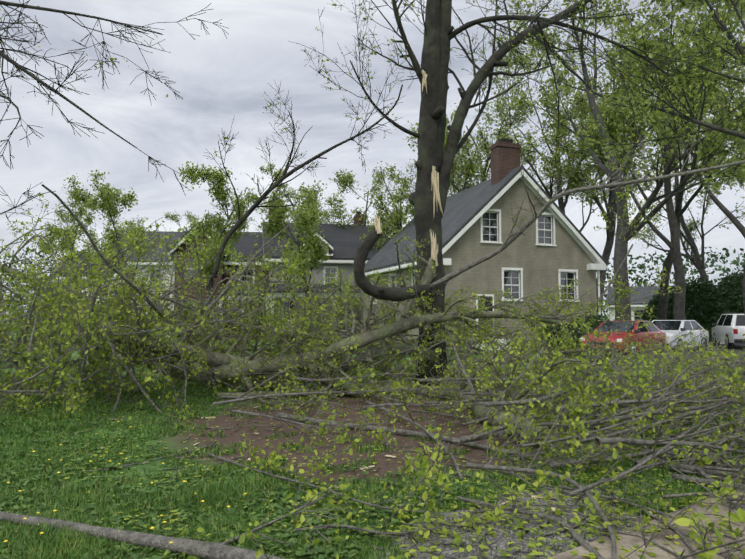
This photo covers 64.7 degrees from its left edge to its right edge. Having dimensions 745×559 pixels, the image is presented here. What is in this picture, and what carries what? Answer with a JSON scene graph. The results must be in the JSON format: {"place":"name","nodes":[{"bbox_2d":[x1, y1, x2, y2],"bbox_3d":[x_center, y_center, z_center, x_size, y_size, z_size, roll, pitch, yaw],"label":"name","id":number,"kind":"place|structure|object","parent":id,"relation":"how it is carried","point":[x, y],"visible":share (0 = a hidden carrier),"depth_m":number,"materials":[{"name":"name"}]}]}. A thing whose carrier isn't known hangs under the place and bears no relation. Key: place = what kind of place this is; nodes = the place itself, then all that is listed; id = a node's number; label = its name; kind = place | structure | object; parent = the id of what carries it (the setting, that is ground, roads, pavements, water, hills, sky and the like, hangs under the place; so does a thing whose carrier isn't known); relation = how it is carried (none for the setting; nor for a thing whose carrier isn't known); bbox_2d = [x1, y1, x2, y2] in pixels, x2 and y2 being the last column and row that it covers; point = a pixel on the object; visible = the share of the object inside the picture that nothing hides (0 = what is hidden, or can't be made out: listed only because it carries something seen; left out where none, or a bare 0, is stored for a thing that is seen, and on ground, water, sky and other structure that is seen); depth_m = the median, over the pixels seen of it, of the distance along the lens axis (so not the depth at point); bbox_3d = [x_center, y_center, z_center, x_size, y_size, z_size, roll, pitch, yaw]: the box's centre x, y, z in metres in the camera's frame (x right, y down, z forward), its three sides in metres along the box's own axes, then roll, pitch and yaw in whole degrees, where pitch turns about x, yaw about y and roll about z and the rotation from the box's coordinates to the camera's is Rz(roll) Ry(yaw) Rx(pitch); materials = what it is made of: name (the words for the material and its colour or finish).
{"place":"outdoors","nodes":[
{"label":"outdoors","id":0,"kind":"place"},
{"bbox_2d":[60,279,112,307],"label":"house walls","id":1,"kind":"structure","parent":0,"point":[87,288],"depth_m":76.45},
{"bbox_2d":[114,264,174,332],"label":"white house walls","id":2,"kind":"structure","parent":0,"point":[150,266],"depth_m":55.90,"materials":[{"name":"white paint"}]},
{"bbox_2d":[223,265,268,330],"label":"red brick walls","id":3,"kind":"structure","parent":0,"point":[227,280],"depth_m":45.63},
{"bbox_2d":[269,263,362,330],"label":"porch walls","id":4,"kind":"structure","parent":0,"point":[319,276],"depth_m":46.08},
{"bbox_2d":[0,318,743,558],"bbox_3d":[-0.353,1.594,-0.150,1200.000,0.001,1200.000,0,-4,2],"label":"ground","id":5,"kind":"structure","parent":0,"point":[172,442],"depth_m":6.83,"materials":[{"name":"brown soil"}]},
{"bbox_2d":[54,251,113,295],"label":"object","id":6,"kind":"structure","parent":5,"relation":"on","point":[83,267],"depth_m":77.65,"materials":[{"name":"grey"}]},
{"bbox_2d":[4,404,246,542],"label":"dandelions","id":7,"kind":"object","parent":5,"relation":"on","point":[119,463],"visible":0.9,"depth_m":4.69,"materials":[{"name":"yellow plant"}]},
{"bbox_2d":[109,231,182,313],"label":"house","id":8,"kind":"structure","parent":5,"relation":"on","point":[177,236],"depth_m":56.85,"materials":[{"name":"grey"}]},
{"bbox_2d":[168,197,282,338],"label":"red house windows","id":9,"kind":"structure","parent":5,"relation":"on","point":[244,246],"depth_m":44.53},
{"bbox_2d":[0,386,513,558],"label":"grass blades","id":10,"kind":"object","parent":5,"relation":"on","point":[311,555],"visible":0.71,"depth_m":4.92,"materials":[{"name":"green plant"}]},
{"bbox_2d":[262,212,388,338],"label":"house","id":11,"kind":"structure","parent":5,"relation":"on","point":[343,243],"depth_m":46.57,"materials":[{"name":"grey"}]},
{"bbox_2d":[100,406,619,511],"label":"wood chips","id":12,"kind":"object","parent":5,"relation":"on","point":[503,503],"visible":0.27,"depth_m":6.11,"materials":[{"name":"beige wood"}]},
{"bbox_2d":[0,354,744,558],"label":"grass","id":13,"kind":"structure","parent":5,"relation":"on","point":[63,540],"depth_m":5.41,"materials":[{"name":"green plant"}]},
{"bbox_2d":[0,0,744,385],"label":"broken tree trunk","id":14,"kind":"object","parent":5,"relation":"on","point":[440,32],"visible":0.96,"depth_m":13.46,"materials":[{"name":"brown plant"}]},
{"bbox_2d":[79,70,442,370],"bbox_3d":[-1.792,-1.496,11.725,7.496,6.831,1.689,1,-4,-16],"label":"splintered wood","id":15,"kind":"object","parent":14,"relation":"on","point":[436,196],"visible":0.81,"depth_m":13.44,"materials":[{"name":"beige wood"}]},
{"bbox_2d":[0,246,744,322],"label":"tree line","id":16,"kind":"object","parent":5,"relation":"on","point":[712,262],"visible":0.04,"depth_m":107.70,"materials":[{"name":"green plant"}]},
{"bbox_2d":[0,0,744,558],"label":"fallen tree","id":17,"kind":"object","parent":5,"relation":"on","point":[222,550],"depth_m":9.18,"materials":[{"name":"green plant"}]},
{"bbox_2d":[36,387,712,558],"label":"twig litter","id":18,"kind":"object","parent":5,"relation":"on","point":[479,553],"visible":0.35,"depth_m":4.91,"materials":[{"name":"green plant"}]},
{"bbox_2d":[40,0,744,347],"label":"trees","id":19,"kind":"object","parent":5,"relation":"on","point":[675,218],"visible":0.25,"depth_m":30.11,"materials":[{"name":"green plant"}]},
{"bbox_2d":[35,0,744,294],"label":"tree leaves","id":20,"kind":"object","parent":19,"relation":"on","point":[301,224],"visible":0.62,"depth_m":36.19,"materials":[{"name":"green plant"}]},
{"bbox_2d":[364,138,607,349],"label":"house","id":21,"kind":"structure","parent":5,"relation":"on","point":[465,210],"depth_m":30.93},
{"bbox_2d":[547,303,732,345],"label":"hedges","id":22,"kind":"object","parent":5,"relation":"on","point":[668,319],"depth_m":36.94,"materials":[{"name":"green plant"}]},
{"bbox_2d":[538,271,743,349],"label":"hedge leaves","id":23,"kind":"object","parent":5,"relation":"on","point":[723,297],"visible":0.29,"depth_m":37.13,"materials":[{"name":"green plant"}]},
{"bbox_2d":[547,491,744,558],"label":"sidewalk slabs","id":24,"kind":"structure","parent":5,"relation":"on","point":[628,542],"depth_m":4.10,"materials":[{"name":"concrete"}]},
{"bbox_2d":[605,285,717,320],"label":"house","id":25,"kind":"structure","parent":5,"relation":"on","point":[639,303],"depth_m":64.03,"materials":[{"name":"grey"}]},
{"bbox_2d":[0,0,744,315],"label":"sky","id":26,"kind":"structure","parent":0,"point":[218,79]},
{"bbox_2d":[363,178,596,344],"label":"greige brick walls","id":27,"kind":"structure","parent":0,"point":[540,265],"depth_m":30.23,"materials":[{"name":"beige paint"}]},
{"bbox_2d":[609,307,644,320],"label":"low house walls","id":28,"kind":"structure","parent":0,"point":[612,317],"depth_m":63.78,"materials":[{"name":"white paint"}]},
{"bbox_2d":[560,341,744,363],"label":"road","id":29,"kind":"structure","parent":0,"point":[737,347],"depth_m":28.37,"materials":[{"name":"grey asphalt"}]},
{"bbox_2d":[711,313,744,348],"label":"white suv","id":30,"kind":"object","parent":29,"relation":"on","point":[730,327],"visible":1,"depth_m":28.97,"materials":[{"name":"white paint"}]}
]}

